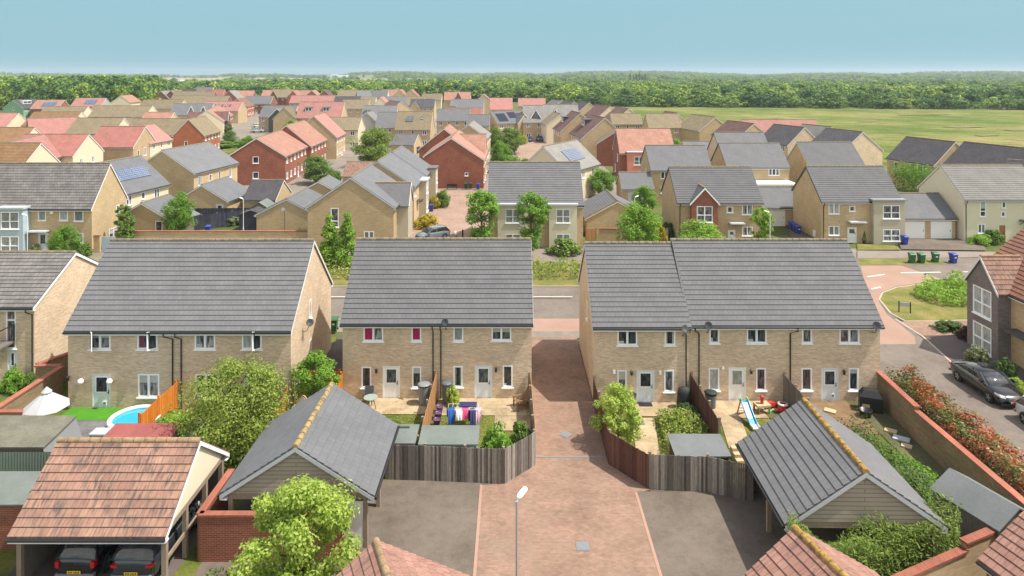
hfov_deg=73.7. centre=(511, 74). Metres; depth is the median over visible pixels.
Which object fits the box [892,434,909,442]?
board
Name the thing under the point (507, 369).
window
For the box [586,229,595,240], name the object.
fence
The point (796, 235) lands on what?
driveway
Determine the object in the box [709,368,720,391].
window
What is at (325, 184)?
garage
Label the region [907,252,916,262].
wheelie bin
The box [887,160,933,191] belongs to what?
tree
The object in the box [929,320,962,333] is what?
shrub
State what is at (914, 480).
hedge
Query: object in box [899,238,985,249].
driveway
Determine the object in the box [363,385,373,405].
garden chair
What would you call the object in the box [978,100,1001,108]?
tree
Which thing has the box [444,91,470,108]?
house
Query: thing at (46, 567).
parking court
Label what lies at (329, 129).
house
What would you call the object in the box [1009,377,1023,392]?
shrub
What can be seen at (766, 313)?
terraced house
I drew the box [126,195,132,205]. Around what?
window
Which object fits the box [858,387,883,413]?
covered barbecue
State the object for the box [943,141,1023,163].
house
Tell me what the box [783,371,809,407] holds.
fence
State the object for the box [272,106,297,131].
house
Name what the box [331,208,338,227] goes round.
window
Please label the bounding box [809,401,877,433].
patio
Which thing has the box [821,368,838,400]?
door
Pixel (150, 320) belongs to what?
semi detached house
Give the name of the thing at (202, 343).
window
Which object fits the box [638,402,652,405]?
doormat
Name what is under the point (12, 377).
shrub
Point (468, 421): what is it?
lawn grass
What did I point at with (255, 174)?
window
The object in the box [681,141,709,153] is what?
house
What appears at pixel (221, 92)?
house
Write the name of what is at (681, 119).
house
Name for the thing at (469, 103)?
house
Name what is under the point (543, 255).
pavement
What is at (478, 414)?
laundry
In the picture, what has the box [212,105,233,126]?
house
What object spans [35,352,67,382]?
garden wall
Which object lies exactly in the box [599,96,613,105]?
tree
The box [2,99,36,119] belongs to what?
house
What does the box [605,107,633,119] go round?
house
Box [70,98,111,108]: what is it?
house
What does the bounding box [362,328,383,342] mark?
window
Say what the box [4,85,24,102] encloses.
tree
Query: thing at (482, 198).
tree
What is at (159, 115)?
house
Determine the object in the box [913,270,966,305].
rain garden plants
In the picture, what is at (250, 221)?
shed
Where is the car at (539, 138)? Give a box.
[536,136,543,140]
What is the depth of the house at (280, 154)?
123.92 m
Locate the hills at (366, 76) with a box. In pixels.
[0,73,1003,80]
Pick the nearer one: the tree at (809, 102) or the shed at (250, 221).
the shed at (250, 221)
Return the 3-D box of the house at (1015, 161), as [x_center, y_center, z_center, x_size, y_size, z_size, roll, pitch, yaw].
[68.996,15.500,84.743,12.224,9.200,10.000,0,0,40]
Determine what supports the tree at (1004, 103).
on the ground at (780, 232)
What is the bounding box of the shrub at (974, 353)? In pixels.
[963,343,990,363]
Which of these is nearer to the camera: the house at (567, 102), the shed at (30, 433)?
the shed at (30, 433)
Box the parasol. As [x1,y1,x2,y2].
[22,386,69,414]
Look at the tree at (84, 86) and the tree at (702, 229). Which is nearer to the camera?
the tree at (702, 229)
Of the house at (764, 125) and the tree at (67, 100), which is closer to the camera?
the house at (764, 125)
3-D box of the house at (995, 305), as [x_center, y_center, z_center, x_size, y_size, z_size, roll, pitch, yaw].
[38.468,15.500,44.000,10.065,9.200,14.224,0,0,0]
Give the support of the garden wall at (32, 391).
on the ground at (780, 232)
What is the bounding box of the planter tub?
[858,406,872,417]
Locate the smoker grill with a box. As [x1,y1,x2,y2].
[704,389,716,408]
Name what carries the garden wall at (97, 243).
on the pavement at (543, 255)
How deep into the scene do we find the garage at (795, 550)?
22.56 m
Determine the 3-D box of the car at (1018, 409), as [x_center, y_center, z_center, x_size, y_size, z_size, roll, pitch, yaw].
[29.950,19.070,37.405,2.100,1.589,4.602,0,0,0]
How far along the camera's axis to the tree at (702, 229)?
75.09 m
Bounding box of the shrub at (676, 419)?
[662,411,692,431]
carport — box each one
[5,437,229,575]
[217,382,399,547]
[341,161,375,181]
[735,397,950,561]
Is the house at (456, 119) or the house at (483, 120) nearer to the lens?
the house at (483, 120)
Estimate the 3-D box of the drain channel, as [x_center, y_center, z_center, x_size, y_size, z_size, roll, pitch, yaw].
[3.050,19.905,35.390,3.700,0.190,0.120,0,0,0]
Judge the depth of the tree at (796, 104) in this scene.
412.86 m
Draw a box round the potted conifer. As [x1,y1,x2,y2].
[862,231,866,243]
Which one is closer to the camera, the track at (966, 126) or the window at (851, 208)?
the window at (851, 208)
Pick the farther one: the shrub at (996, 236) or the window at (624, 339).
the shrub at (996, 236)
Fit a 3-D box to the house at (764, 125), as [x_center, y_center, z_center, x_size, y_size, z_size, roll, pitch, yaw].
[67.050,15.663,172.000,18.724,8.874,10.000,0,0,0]
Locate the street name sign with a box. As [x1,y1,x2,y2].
[898,301,910,312]
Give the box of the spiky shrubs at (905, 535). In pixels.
[786,486,963,575]
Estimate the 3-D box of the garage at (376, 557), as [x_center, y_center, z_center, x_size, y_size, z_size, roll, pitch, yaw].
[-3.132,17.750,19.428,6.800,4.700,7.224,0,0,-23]
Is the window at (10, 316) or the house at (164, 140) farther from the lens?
the house at (164, 140)
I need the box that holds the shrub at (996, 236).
[984,229,1005,243]
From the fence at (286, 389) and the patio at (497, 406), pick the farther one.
the patio at (497, 406)
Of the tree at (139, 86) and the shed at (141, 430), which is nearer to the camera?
the shed at (141, 430)
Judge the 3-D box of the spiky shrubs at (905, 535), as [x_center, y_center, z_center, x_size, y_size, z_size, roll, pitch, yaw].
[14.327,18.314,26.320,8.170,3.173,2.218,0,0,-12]
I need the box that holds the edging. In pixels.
[473,485,661,575]
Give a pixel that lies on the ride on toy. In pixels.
(772, 403)
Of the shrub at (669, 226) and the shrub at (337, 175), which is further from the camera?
the shrub at (337, 175)
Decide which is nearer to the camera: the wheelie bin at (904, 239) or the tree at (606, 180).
the wheelie bin at (904, 239)
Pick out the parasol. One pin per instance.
(47, 401)
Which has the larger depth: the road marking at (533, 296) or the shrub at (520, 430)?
the road marking at (533, 296)
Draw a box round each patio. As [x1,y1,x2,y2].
[77,420,201,436]
[364,398,425,413]
[436,398,529,414]
[494,415,531,430]
[636,402,676,415]
[713,401,777,417]
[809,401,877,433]
[847,401,945,481]
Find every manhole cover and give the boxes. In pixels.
[559,431,572,437]
[576,542,589,550]
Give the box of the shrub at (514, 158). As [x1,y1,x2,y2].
[489,155,520,161]
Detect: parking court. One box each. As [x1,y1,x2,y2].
[7,503,201,575]
[194,480,480,575]
[637,491,919,575]
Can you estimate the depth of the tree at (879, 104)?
401.63 m
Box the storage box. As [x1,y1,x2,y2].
[88,428,110,436]
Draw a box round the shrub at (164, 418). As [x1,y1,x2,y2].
[155,409,189,436]
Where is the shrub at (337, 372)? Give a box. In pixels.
[300,369,340,396]
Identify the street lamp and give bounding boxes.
[22,214,27,249]
[239,197,243,229]
[516,486,527,575]
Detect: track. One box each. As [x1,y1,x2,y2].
[858,120,877,121]
[898,114,944,114]
[946,125,977,127]
[977,134,995,135]
[1001,129,1023,130]
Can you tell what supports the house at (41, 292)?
on the ground at (780, 232)
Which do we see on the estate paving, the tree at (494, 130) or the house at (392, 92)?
the tree at (494, 130)
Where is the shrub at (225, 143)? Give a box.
[220,140,240,147]
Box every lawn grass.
[380,412,423,423]
[440,415,492,445]
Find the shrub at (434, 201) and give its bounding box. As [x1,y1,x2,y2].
[429,195,440,208]
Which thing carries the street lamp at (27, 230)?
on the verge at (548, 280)
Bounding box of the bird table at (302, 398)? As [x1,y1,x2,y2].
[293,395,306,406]
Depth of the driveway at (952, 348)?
49.59 m
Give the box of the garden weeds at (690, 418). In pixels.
[655,407,711,446]
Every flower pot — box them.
[433,417,440,424]
[434,410,441,417]
[436,404,443,410]
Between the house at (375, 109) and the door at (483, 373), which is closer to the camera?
the door at (483, 373)
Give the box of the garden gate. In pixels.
[102,237,114,251]
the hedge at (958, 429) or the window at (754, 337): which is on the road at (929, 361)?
the hedge at (958, 429)
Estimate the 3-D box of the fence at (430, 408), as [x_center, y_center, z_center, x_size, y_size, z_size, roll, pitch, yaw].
[-4.695,19.032,37.950,0.170,1.945,7.620,0,0,0]
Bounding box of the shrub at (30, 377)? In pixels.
[24,372,34,385]
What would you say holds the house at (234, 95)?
on the ground at (780, 232)
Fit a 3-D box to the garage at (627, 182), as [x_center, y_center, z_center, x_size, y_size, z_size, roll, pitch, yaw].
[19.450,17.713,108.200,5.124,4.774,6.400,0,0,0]
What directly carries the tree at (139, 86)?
on the ground at (780, 232)
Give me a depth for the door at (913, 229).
82.64 m
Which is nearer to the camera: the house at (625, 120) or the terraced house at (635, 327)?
the terraced house at (635, 327)
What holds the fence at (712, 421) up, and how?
on the ground at (780, 232)
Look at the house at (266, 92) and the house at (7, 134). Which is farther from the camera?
the house at (266, 92)
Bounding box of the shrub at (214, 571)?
[205,567,254,575]
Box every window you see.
[4,312,16,349]
[38,212,45,220]
[59,212,67,220]
[73,212,83,221]
[87,332,111,351]
[109,226,117,236]
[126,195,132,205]
[135,332,158,350]
[136,374,158,398]
[141,192,144,199]
[154,189,159,197]
[155,221,161,229]
[193,336,216,350]
[193,374,216,398]
[198,176,201,185]
[228,168,231,177]
[240,334,262,350]
[252,157,258,163]
[253,172,258,178]
[309,298,312,318]
[309,338,311,352]
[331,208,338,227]
[360,367,370,389]
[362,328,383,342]
[364,231,373,236]
[410,328,421,342]
[411,367,420,389]
[452,328,463,342]
[453,366,463,388]
[490,328,511,341]
[502,365,513,388]
[616,332,638,346]
[617,370,626,390]
[661,172,666,178]
[663,332,676,346]
[663,370,674,393]
[708,330,720,344]
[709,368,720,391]
[727,207,732,212]
[741,227,752,236]
[742,205,752,214]
[745,330,767,344]
[755,368,767,391]
[768,169,779,175]
[800,368,813,391]
[801,330,813,344]
[828,204,839,214]
[828,226,839,235]
[838,330,860,344]
[848,368,858,391]
[849,206,855,211]
[977,224,984,233]
[980,202,985,216]
[1001,202,1006,208]
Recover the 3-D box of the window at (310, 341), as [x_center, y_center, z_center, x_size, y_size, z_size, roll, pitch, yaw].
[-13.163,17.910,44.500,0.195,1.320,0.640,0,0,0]
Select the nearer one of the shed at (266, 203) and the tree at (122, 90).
the shed at (266, 203)
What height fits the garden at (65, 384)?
0.001 m
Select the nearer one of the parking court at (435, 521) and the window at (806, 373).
the parking court at (435, 521)
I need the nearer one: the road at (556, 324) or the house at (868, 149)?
the road at (556, 324)
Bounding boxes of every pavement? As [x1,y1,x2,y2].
[84,249,978,261]
[336,321,342,331]
[532,331,578,337]
[857,250,995,257]
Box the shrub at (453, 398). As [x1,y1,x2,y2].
[446,383,459,406]
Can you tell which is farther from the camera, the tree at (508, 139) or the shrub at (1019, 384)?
the tree at (508, 139)
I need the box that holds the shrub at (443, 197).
[435,189,450,206]
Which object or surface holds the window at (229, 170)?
in the house at (186, 168)
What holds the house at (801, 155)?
on the ground at (780, 232)
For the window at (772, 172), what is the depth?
110.96 m
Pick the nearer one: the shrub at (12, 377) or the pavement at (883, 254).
the shrub at (12, 377)
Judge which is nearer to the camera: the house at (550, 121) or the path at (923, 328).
the path at (923, 328)
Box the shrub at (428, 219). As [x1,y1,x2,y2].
[413,213,438,229]
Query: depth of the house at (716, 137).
133.38 m
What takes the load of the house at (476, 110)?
on the estate paving
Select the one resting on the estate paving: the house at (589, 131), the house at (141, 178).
the house at (589, 131)
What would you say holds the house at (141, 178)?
on the ground at (780, 232)
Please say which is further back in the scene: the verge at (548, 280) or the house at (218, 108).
the house at (218, 108)
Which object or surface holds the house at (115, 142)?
on the estate paving
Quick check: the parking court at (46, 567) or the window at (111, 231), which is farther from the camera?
the window at (111, 231)
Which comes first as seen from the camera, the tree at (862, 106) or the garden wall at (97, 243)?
the garden wall at (97, 243)
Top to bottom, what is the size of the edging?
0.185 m
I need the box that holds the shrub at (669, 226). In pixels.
[662,222,674,239]
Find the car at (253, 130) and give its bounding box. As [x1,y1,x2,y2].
[251,128,263,132]
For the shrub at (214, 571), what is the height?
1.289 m
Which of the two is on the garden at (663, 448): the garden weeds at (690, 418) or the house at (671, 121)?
the garden weeds at (690, 418)
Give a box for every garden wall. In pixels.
[0,366,63,408]
[0,409,23,414]
[34,364,62,380]
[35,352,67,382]
[93,235,100,252]
[114,230,307,237]
[196,469,345,561]
[598,228,667,241]
[876,371,1023,507]
[891,526,996,575]
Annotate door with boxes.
[7,350,16,382]
[38,233,46,249]
[92,374,110,407]
[383,366,399,397]
[475,365,491,397]
[628,191,646,203]
[637,370,654,401]
[728,230,734,237]
[729,367,745,400]
[767,210,784,225]
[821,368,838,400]
[847,227,856,242]
[905,221,924,237]
[931,221,951,237]
[999,225,1004,241]
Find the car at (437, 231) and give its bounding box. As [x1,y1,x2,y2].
[415,225,450,237]
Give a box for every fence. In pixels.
[0,452,50,470]
[138,379,177,422]
[194,207,248,221]
[194,209,246,229]
[272,387,287,418]
[337,371,342,388]
[385,429,535,484]
[416,370,436,445]
[528,372,535,432]
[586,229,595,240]
[593,374,651,490]
[648,451,752,501]
[690,371,720,433]
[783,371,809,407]
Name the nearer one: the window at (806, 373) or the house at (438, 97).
the window at (806, 373)
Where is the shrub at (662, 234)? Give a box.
[656,223,667,240]
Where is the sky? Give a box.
[0,0,1023,76]
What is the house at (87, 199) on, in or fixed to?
on the ground at (780, 232)
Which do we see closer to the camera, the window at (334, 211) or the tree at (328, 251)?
the tree at (328, 251)
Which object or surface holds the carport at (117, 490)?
on the ground at (780, 232)
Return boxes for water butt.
[441,380,451,403]
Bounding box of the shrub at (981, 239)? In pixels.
[965,234,992,245]
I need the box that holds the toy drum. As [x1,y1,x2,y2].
[777,401,787,412]
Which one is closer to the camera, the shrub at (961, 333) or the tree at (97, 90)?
the shrub at (961, 333)
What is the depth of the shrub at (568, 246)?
75.30 m
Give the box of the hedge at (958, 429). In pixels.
[885,364,1023,496]
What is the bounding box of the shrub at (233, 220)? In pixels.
[225,215,238,225]
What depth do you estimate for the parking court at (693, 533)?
29.58 m
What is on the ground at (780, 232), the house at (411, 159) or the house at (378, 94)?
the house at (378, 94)
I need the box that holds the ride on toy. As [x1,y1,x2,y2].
[767,400,777,408]
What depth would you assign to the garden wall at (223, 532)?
27.79 m
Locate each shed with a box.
[0,415,81,451]
[0,471,40,549]
[103,423,181,436]
[175,210,199,229]
[238,206,264,229]
[249,198,274,208]
[384,424,419,477]
[418,425,479,478]
[667,434,731,482]
[929,468,1023,545]
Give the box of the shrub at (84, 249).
[78,242,93,255]
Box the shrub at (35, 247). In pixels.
[29,243,40,249]
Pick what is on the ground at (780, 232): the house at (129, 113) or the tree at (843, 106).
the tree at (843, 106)
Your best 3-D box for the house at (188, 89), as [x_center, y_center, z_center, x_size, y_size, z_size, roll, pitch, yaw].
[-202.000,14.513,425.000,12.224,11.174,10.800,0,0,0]
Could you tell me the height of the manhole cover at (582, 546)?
0.012 m
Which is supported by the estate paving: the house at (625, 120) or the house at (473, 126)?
the house at (473, 126)
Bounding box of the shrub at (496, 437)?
[479,419,511,475]
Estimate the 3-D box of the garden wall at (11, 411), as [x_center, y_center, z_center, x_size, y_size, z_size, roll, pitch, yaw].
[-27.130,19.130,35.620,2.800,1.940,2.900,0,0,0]
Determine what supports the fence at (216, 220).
on the ground at (780, 232)
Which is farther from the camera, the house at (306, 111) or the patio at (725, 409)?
the house at (306, 111)
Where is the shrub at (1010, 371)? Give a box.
[993,356,1023,386]
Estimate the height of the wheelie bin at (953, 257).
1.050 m
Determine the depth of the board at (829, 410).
40.11 m
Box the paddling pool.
[106,404,160,427]
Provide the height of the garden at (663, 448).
0.001 m
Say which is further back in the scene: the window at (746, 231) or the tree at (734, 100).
the tree at (734, 100)
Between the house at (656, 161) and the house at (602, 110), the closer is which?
the house at (656, 161)
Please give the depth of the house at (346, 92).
442.61 m
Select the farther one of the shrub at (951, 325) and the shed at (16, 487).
the shrub at (951, 325)
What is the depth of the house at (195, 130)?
166.84 m
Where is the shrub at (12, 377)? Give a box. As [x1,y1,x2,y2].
[0,365,26,393]
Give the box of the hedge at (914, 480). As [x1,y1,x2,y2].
[837,408,932,508]
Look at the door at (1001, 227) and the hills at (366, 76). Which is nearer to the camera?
the door at (1001, 227)
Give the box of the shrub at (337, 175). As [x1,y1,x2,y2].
[325,170,341,180]
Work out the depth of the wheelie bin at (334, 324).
52.52 m
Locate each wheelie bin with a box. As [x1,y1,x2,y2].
[205,225,211,229]
[331,316,338,331]
[788,221,794,228]
[791,223,797,230]
[794,225,801,233]
[900,235,908,244]
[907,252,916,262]
[916,252,925,262]
[930,251,939,261]
[948,252,957,262]
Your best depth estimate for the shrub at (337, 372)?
41.98 m
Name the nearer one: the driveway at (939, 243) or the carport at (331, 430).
the carport at (331, 430)
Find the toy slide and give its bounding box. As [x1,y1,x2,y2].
[737,396,759,429]
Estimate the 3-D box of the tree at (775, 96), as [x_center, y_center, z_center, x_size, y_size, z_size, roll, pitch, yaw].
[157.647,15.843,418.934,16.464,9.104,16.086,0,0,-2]
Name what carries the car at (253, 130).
on the estate paving
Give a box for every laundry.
[447,407,454,424]
[455,408,461,420]
[459,402,476,406]
[462,407,468,419]
[468,408,475,424]
[475,407,481,423]
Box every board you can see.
[824,407,835,413]
[884,427,896,433]
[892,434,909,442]
[901,442,911,449]
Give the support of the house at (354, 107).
on the estate paving
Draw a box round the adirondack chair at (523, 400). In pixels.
[512,386,528,411]
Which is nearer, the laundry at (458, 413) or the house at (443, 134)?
the laundry at (458, 413)
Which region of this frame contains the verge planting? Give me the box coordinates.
[89,256,580,277]
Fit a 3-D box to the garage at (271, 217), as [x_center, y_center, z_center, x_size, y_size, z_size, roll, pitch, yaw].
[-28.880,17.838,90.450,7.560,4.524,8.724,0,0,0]
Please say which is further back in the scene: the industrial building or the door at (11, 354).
the industrial building
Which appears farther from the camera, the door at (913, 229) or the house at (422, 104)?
the house at (422, 104)
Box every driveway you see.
[476,337,658,575]
[786,225,813,237]
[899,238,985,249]
[924,336,1023,388]
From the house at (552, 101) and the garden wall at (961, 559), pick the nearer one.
the garden wall at (961, 559)
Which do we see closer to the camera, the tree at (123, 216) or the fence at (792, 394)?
the fence at (792, 394)
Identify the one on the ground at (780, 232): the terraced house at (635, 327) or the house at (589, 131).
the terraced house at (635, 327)
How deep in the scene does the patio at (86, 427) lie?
38.55 m
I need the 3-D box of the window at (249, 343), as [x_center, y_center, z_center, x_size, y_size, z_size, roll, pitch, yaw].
[-15.463,15.775,40.464,1.330,1.260,0.491,0,0,0]
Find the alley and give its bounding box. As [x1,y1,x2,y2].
[316,335,342,373]
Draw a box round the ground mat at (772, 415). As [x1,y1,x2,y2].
[764,411,779,419]
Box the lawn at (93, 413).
[63,408,124,419]
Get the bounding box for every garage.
[127,193,193,229]
[183,176,247,211]
[242,179,292,207]
[253,187,322,229]
[308,174,341,194]
[336,537,469,575]
[391,133,422,153]
[583,189,641,236]
[616,171,654,203]
[743,524,879,575]
[758,186,792,225]
[898,192,957,238]
[975,511,1023,575]
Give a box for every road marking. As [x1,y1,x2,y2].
[331,296,571,296]
[867,271,967,288]
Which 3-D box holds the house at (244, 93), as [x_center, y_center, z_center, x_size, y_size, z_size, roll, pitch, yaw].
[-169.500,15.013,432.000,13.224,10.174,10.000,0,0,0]
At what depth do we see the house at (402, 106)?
287.20 m
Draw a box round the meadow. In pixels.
[612,107,1023,170]
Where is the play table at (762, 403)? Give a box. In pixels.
[753,395,770,414]
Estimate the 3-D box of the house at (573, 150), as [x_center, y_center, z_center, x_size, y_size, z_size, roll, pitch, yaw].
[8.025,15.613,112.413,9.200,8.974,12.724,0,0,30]
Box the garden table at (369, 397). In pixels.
[363,394,377,408]
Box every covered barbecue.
[677,386,691,406]
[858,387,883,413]
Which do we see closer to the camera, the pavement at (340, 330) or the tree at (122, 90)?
the pavement at (340, 330)
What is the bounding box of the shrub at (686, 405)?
[673,402,699,423]
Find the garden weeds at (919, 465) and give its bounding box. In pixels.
[880,450,940,537]
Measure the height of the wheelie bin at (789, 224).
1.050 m
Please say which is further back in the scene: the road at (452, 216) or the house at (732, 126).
the house at (732, 126)
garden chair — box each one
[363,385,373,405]
[628,390,636,408]
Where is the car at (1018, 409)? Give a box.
[1013,396,1023,423]
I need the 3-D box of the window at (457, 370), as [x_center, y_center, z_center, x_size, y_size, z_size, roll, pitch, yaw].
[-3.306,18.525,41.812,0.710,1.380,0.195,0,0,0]
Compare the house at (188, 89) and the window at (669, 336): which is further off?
the house at (188, 89)
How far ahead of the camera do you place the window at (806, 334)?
41.62 m
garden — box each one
[0,397,307,575]
[62,335,338,396]
[359,399,531,481]
[602,404,952,553]
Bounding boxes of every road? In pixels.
[331,287,578,318]
[532,319,578,330]
[855,258,1023,491]
[861,266,939,343]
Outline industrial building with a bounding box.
[327,74,349,77]
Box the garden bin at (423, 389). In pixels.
[417,381,430,405]
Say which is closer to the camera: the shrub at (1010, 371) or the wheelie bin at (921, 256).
the shrub at (1010, 371)
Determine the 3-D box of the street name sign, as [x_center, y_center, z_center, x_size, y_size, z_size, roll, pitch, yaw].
[32.722,19.360,56.889,0.920,0.900,0.080,0,0,22]
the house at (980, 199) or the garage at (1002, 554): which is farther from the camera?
the house at (980, 199)
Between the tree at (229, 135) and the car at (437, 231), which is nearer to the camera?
the car at (437, 231)
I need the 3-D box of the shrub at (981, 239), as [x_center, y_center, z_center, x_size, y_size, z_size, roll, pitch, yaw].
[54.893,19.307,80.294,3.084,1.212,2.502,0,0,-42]
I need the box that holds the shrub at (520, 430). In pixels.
[507,421,531,443]
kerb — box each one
[333,286,578,286]
[879,282,963,320]
[895,319,950,361]
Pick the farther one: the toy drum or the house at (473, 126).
the house at (473, 126)
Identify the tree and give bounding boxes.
[0,83,16,108]
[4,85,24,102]
[11,86,36,99]
[18,77,50,99]
[43,84,64,98]
[45,224,82,250]
[53,87,72,103]
[63,84,82,102]
[66,82,91,99]
[83,86,101,97]
[104,84,124,99]
[108,84,135,101]
[113,204,136,237]
[127,84,149,100]
[136,77,157,97]
[160,190,197,229]
[162,352,295,468]
[222,130,239,141]
[224,124,232,138]
[227,473,362,575]
[237,135,251,147]
[289,349,340,399]
[298,154,334,182]
[318,214,338,265]
[332,212,355,265]
[345,126,398,160]
[465,189,499,237]
[488,126,500,150]
[488,140,513,164]
[495,126,526,152]
[514,191,552,250]
[587,167,616,193]
[588,381,645,442]
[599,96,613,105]
[608,100,623,105]
[614,96,644,106]
[614,201,663,241]
[630,185,656,209]
[643,93,669,106]
[654,92,677,106]
[673,139,681,144]
[674,96,690,106]
[676,218,725,237]
[690,98,702,106]
[697,94,718,106]
[709,97,735,106]
[719,96,746,107]
[739,100,750,106]
[749,207,775,237]
[750,101,762,107]
[756,93,784,106]
[772,95,792,107]
[786,97,802,107]
[800,97,822,107]
[815,91,845,107]
[831,97,848,107]
[858,104,868,108]
[867,99,890,108]
[877,94,908,108]
[887,160,933,191]
[897,99,912,108]
[916,97,947,108]
[918,102,929,108]
[930,93,968,108]
[957,100,974,108]
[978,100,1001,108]
[993,95,1023,109]
[1006,99,1023,109]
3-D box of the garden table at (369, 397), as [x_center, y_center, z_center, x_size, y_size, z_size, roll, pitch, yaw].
[-8.362,19.447,40.400,0.840,0.734,0.840,0,0,0]
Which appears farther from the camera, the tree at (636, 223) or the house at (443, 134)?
the house at (443, 134)
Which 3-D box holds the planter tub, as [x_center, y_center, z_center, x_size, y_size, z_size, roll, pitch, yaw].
[20.500,19.610,39.600,0.760,0.360,0.760,0,0,0]
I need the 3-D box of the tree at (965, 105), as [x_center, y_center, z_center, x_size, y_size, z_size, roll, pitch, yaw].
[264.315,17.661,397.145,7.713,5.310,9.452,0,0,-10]
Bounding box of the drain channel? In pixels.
[536,456,606,457]
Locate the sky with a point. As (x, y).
(181, 37)
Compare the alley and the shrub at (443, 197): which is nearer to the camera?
the alley
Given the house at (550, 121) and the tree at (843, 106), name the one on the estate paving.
the house at (550, 121)
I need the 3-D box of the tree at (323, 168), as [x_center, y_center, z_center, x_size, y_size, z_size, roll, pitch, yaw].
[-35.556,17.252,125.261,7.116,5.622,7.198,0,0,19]
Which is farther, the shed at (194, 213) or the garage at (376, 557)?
the shed at (194, 213)
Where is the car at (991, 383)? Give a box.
[948,361,1023,406]
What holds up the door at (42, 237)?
in the house at (87, 199)
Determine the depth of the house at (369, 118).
200.00 m
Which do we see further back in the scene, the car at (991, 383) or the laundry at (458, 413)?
the car at (991, 383)
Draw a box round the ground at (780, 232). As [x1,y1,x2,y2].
[0,100,1021,491]
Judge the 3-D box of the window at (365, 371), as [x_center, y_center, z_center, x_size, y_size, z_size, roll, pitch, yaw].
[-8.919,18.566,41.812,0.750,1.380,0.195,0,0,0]
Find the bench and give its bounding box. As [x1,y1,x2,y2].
[447,184,456,188]
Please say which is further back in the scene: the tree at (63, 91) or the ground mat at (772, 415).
the tree at (63, 91)
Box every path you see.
[633,418,659,454]
[721,418,746,447]
[900,320,966,335]
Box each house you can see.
[0,113,25,126]
[0,127,40,141]
[0,142,60,161]
[0,162,128,251]
[0,250,98,382]
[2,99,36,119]
[8,134,61,160]
[21,111,86,126]
[21,134,104,161]
[26,117,76,133]
[30,100,69,115]
[42,106,91,116]
[62,238,333,408]
[65,117,129,137]
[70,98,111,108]
[88,105,157,123]
[93,126,155,160]
[101,155,170,207]
[111,95,141,104]
[129,118,187,147]
[139,124,173,157]
[140,99,185,111]
[142,112,177,117]
[146,141,239,197]
[155,90,169,98]
[167,90,181,98]
[170,103,214,117]
[171,91,217,98]
[172,115,220,148]
[175,96,231,102]
[178,89,197,90]
[187,108,229,137]
[196,87,213,90]
[203,89,226,95]
[206,101,247,123]
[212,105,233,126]
[224,90,243,100]
[229,130,307,184]
[235,97,254,116]
[237,90,256,96]
[245,96,276,113]
[258,105,297,131]
[261,90,271,95]
[270,89,293,104]
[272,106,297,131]
[281,120,327,169]
[286,90,301,104]
[289,95,336,106]
[296,102,347,121]
[298,90,310,94]
[304,163,413,250]
[307,90,319,94]
[307,112,345,158]
[319,90,333,94]
[329,117,365,148]
[334,96,361,101]
[337,90,355,95]
[339,237,533,398]
[343,99,370,116]
[356,90,371,96]
[361,97,376,104]
[361,105,398,116]
[362,111,376,140]
[372,90,389,99]
[372,152,429,222]
[373,96,387,104]
[374,112,396,144]
[383,89,398,95]
[384,100,411,110]
[386,96,408,104]
[391,145,438,198]
[393,89,405,95]
[394,111,434,145]
[405,89,420,96]
[406,97,424,106]
[409,99,436,118]
[418,124,456,159]
[422,93,442,108]
[422,129,488,187]
[436,109,470,133]
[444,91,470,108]
[446,108,481,113]
[450,99,456,107]
[456,99,483,113]
[459,133,486,180]
[460,120,491,159]
[466,114,490,130]
[478,94,489,113]
[488,161,583,247]
[489,110,527,137]
[490,98,511,110]
[518,98,545,109]
[522,105,543,139]
[527,139,601,197]
[540,111,562,143]
[543,104,578,118]
[547,99,561,103]
[552,110,585,142]
[560,100,576,103]
[569,114,616,158]
[576,101,593,114]
[577,241,691,402]
[584,105,612,117]
[595,128,615,165]
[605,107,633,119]
[608,113,642,127]
[612,128,673,176]
[639,145,710,201]
[642,113,681,142]
[661,166,763,237]
[663,111,683,122]
[670,238,884,400]
[680,114,722,141]
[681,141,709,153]
[707,132,766,162]
[710,142,794,188]
[711,120,764,135]
[741,119,817,131]
[764,123,814,157]
[786,141,864,182]
[791,165,906,243]
[801,123,832,136]
[812,127,883,164]
[885,136,959,191]
[916,164,1023,241]
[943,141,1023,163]
[963,227,1023,369]
[1007,159,1023,166]
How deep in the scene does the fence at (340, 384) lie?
41.30 m
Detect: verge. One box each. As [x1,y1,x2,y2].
[326,262,579,285]
[857,244,900,249]
[859,259,944,264]
[880,282,966,320]
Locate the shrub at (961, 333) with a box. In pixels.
[955,325,966,341]
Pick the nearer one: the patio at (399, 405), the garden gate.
the patio at (399, 405)
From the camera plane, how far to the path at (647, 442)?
37.16 m
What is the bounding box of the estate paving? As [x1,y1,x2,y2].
[220,114,616,200]
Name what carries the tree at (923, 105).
on the ground at (780, 232)
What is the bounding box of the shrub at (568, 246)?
[544,238,582,256]
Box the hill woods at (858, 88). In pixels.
[0,70,1023,107]
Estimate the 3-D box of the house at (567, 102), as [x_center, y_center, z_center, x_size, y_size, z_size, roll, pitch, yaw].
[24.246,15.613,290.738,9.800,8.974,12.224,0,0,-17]
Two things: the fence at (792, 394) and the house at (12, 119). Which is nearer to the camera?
the fence at (792, 394)
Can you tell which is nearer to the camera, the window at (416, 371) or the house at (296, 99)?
the window at (416, 371)

